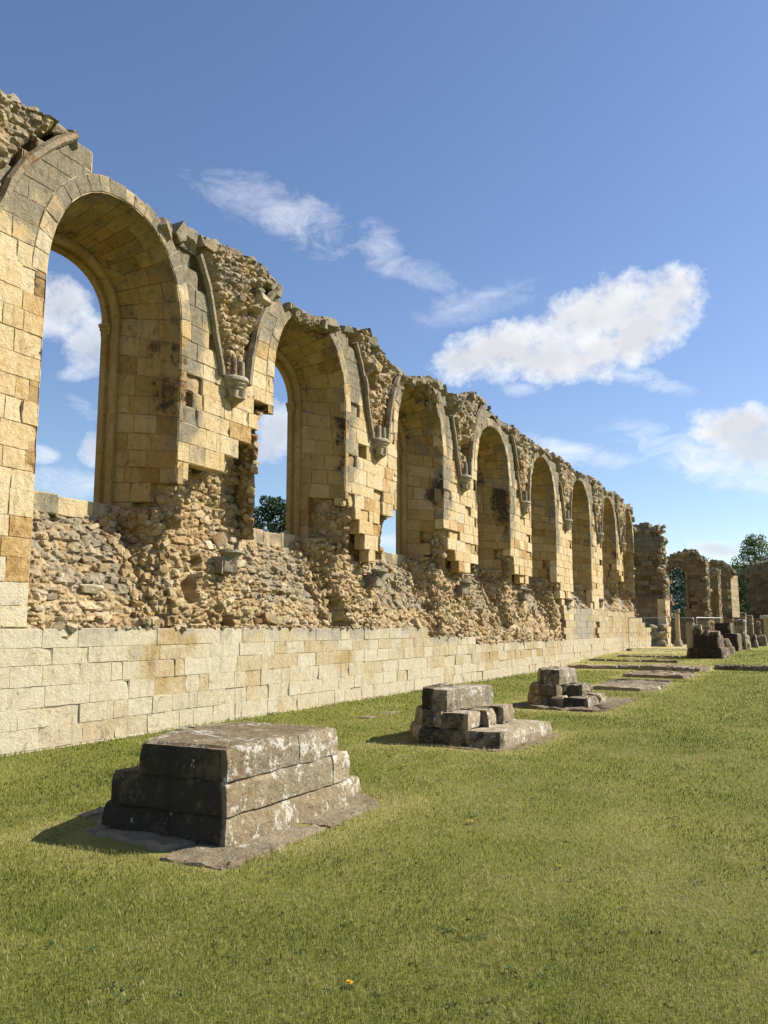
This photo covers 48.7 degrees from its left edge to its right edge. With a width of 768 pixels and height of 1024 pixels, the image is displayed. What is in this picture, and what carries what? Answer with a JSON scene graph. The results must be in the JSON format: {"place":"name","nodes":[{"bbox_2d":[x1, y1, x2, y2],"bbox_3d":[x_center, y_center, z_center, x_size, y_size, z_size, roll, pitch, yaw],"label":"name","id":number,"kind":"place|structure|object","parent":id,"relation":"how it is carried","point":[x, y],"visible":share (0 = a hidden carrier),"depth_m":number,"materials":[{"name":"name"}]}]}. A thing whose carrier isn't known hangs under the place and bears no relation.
{"place":"outdoors","nodes":[
{"label":"outdoors","id":0,"kind":"place"},
{"bbox_2d":[0,644,767,1023],"bbox_3d":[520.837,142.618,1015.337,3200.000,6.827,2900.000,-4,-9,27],"label":"lawn","id":1,"kind":"structure","parent":0,"point":[78,836],"depth_m":5.26,"materials":[{"name":"green plant"}]},
{"bbox_2d":[75,721,379,870],"bbox_3d":[-1.425,2.313,7.319,2.272,0.853,2.736,-4,-9,27],"label":"pier base","id":2,"kind":"object","parent":1,"relation":"on","point":[223,796],"visible":0.95,"depth_m":6.60,"materials":[{"name":"stone"}]},
{"bbox_2d":[253,495,285,532],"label":"tree","id":3,"kind":"object","parent":1,"relation":"on","point":[272,509],"visible":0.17,"depth_m":80.21,"materials":[{"name":"green plant"}]},
{"bbox_2d":[0,89,650,756],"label":"ruined wall","id":4,"kind":"structure","parent":1,"relation":"on","point":[514,553],"depth_m":15.33,"materials":[{"name":"stone"}]},
{"bbox_2d":[223,352,240,372],"bbox_3d":[-2.712,-2.651,15.104,0.279,0.324,0.301,0,-8,2],"label":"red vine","id":5,"kind":"object","parent":4,"relation":"on","point":[232,362],"visible":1,"depth_m":15.12,"materials":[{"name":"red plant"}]},
{"bbox_2d":[342,980,352,989],"bbox_3d":[-0.161,2.112,3.789,0.066,0.045,0.063,-4,-9,27],"label":"dandelion","id":6,"kind":"object","parent":1,"relation":"on","point":[349,982],"visible":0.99,"depth_m":3.79,"materials":[{"name":"yellow plant"}]},
{"bbox_2d":[357,711,400,718],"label":"foundation slab","id":7,"kind":"structure","parent":1,"relation":"on","point":[367,716],"depth_m":15.27,"materials":[{"name":"stone"}]},
{"bbox_2d":[0,732,767,1023],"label":"turf weeds","id":8,"kind":"object","parent":1,"relation":"on","point":[327,990],"visible":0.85,"depth_m":4.37,"materials":[{"name":"green plant"}]},
{"bbox_2d":[407,683,558,751],"bbox_3d":[1.322,2.975,12.460,2.118,0.865,2.485,-4,-9,27],"label":"pier base","id":9,"kind":"object","parent":1,"relation":"on","point":[466,716],"visible":0.98,"depth_m":11.92,"materials":[{"name":"stone"}]},
{"bbox_2d":[513,666,637,711],"bbox_3d":[4.051,3.717,17.948,2.037,0.885,3.550,-4,-9,27],"label":"pier base","id":10,"kind":"object","parent":1,"relation":"on","point":[560,688],"visible":0.97,"depth_m":17.30,"materials":[{"name":"stone"}]},
{"bbox_2d":[568,664,639,669],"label":"edging stones","id":11,"kind":"object","parent":1,"relation":"on","point":[621,666],"visible":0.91,"depth_m":32.93,"materials":[{"name":"grey stone"}]},
{"bbox_2d":[591,678,671,691],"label":"foundation slab","id":12,"kind":"structure","parent":1,"relation":"on","point":[629,684],"depth_m":22.81,"materials":[{"name":"stone"}]},
{"bbox_2d":[589,658,679,662],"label":"edging stones","id":13,"kind":"object","parent":1,"relation":"on","point":[647,660],"visible":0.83,"depth_m":35.42,"materials":[{"name":"grey stone"}]},
{"bbox_2d":[617,654,678,657],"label":"edging stones","id":14,"kind":"object","parent":1,"relation":"on","point":[650,656],"visible":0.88,"depth_m":38.24,"materials":[{"name":"grey stone"}]},
{"bbox_2d":[630,522,671,646],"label":"ruined pier","id":15,"kind":"structure","parent":1,"relation":"on","point":[652,593],"depth_m":56.06,"materials":[{"name":"stone"}]},
{"bbox_2d":[622,670,697,678],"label":"foundation slab","id":16,"kind":"structure","parent":1,"relation":"on","point":[661,674],"depth_m":27.53,"materials":[{"name":"stone"}]},
{"bbox_2d":[626,617,693,650],"bbox_3d":[14.339,6.354,43.967,3.472,1.793,0.703,-3,-8,23],"label":"fence panel","id":17,"kind":"object","parent":1,"relation":"on","point":[629,649],"visible":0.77,"depth_m":44.16,"materials":[{"name":"metal"}]},
{"bbox_2d":[639,664,709,671],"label":"edging stones","id":18,"kind":"object","parent":1,"relation":"on","point":[677,667],"visible":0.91,"depth_m":31.38,"materials":[{"name":"grey stone"}]},
{"bbox_2d":[674,610,682,646],"bbox_3d":[19.047,7.584,55.076,0.647,2.465,0.646,2,-8,-17],"label":"column shaft","id":19,"kind":"object","parent":1,"relation":"on","point":[677,630],"visible":0.92,"depth_m":54.96,"materials":[{"name":"stone"}]},
{"bbox_2d":[679,607,686,619],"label":"shrub","id":20,"kind":"object","parent":1,"relation":"on","point":[682,614],"visible":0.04,"depth_m":81.35,"materials":[{"name":"green plant"}]},
{"bbox_2d":[662,548,714,643],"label":"ruined arch","id":21,"kind":"structure","parent":1,"relation":"on","point":[692,565],"depth_m":62.31,"materials":[{"name":"stone"}]},
{"bbox_2d":[686,623,730,658],"bbox_3d":[14.517,5.790,38.009,1.759,1.660,2.343,-4,-9,27],"label":"pier base","id":22,"kind":"object","parent":1,"relation":"on","point":[706,644],"visible":0.98,"depth_m":37.25,"materials":[{"name":"stone"}]},
{"bbox_2d":[696,617,722,630],"bbox_3d":[17.099,6.422,44.466,3.689,1.794,0.418,7,-11,-43],"label":"fence panel","id":23,"kind":"object","parent":1,"relation":"on","point":[708,620],"visible":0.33,"depth_m":44.30,"materials":[{"name":"metal"}]},
{"bbox_2d":[702,556,722,630],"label":"ruined buttress","id":24,"kind":"structure","parent":1,"relation":"on","point":[716,591],"depth_m":70.97,"materials":[{"name":"stone"}]},
{"bbox_2d":[708,559,739,618],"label":"ruined wall","id":25,"kind":"structure","parent":1,"relation":"on","point":[730,595],"depth_m":78.14,"materials":[{"name":"stone"}]},
{"bbox_2d":[715,623,741,650],"bbox_3d":[18.059,6.657,44.569,1.210,1.684,2.313,-4,-9,27],"label":"pier base","id":26,"kind":"object","parent":1,"relation":"on","point":[726,631],"visible":0.63,"depth_m":43.96,"materials":[{"name":"stone"}]},
{"bbox_2d":[723,638,735,653],"bbox_3d":[16.362,6.539,40.869,1.046,0.914,1.064,-7,-11,44],"label":"pier base","id":27,"kind":"object","parent":1,"relation":"on","point":[727,643],"visible":0.35,"depth_m":40.56,"materials":[{"name":"stone"}]},
{"bbox_2d":[725,562,747,618],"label":"tree","id":28,"kind":"object","parent":1,"relation":"on","point":[741,579],"visible":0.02,"depth_m":94.80,"materials":[{"name":"green plant"}]},
{"bbox_2d":[711,616,763,634],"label":"wall","id":29,"kind":"structure","parent":1,"relation":"on","point":[754,621],"depth_m":75.10,"materials":[{"name":"beige stone"}]},
{"bbox_2d":[714,664,767,670],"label":"edging stones","id":30,"kind":"object","parent":1,"relation":"on","point":[756,667],"visible":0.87,"depth_m":31.88,"materials":[{"name":"grey stone"}]},
{"bbox_2d":[732,613,751,649],"bbox_3d":[19.715,6.697,46.941,1.096,2.280,1.106,-4,-9,27],"label":"pier base","id":31,"kind":"object","parent":1,"relation":"on","point":[739,626],"visible":0.64,"depth_m":46.67,"materials":[{"name":"stone"}]},
{"bbox_2d":[738,573,749,618],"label":"shrub","id":32,"kind":"object","parent":1,"relation":"on","point":[742,591],"visible":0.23,"depth_m":88.16,"materials":[{"name":"green plant"}]},
{"bbox_2d":[730,533,767,599],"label":"tree","id":33,"kind":"object","parent":1,"relation":"on","point":[753,554],"visible":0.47,"depth_m":98.58,"materials":[{"name":"green plant"}]},
{"bbox_2d":[746,615,757,647],"bbox_3d":[22.467,7.415,51.992,0.768,2.204,1.038,-4,-9,27],"label":"pier base","id":34,"kind":"object","parent":1,"relation":"on","point":[750,632],"visible":0.63,"depth_m":51.68,"materials":[{"name":"stone"}]},
{"bbox_2d":[742,560,767,617],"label":"ruined wall","id":35,"kind":"structure","parent":1,"relation":"on","point":[756,573],"depth_m":82.30,"materials":[{"name":"stone"}]},
{"bbox_2d":[755,621,767,645],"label":"pier base","id":36,"kind":"object","parent":1,"relation":"on","point":[761,639],"visible":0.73,"depth_m":55.74,"materials":[{"name":"stone"}]},
{"bbox_2d":[760,615,767,642],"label":"stone post","id":37,"kind":"object","parent":1,"relation":"on","point":[765,620],"visible":0.73,"depth_m":58.36,"materials":[{"name":"grey stone"}]},
{"bbox_2d":[0,0,767,574],"label":"sky","id":38,"kind":"structure","parent":0,"point":[553,212],"materials":[{"name":"blue"}]},
{"bbox_2d":[670,584,685,611],"bbox_3d":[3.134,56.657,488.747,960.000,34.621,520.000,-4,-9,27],"label":"hill","id":39,"kind":"structure","parent":0,"point":[676,599],"depth_m":310.61,"materials":[{"name":"green plant"}]},
{"bbox_2d":[666,556,749,619],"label":"woodland","id":40,"kind":"object","parent":39,"relation":"on","point":[677,577],"depth_m":301.89,"materials":[{"name":"green plant"}]}
]}

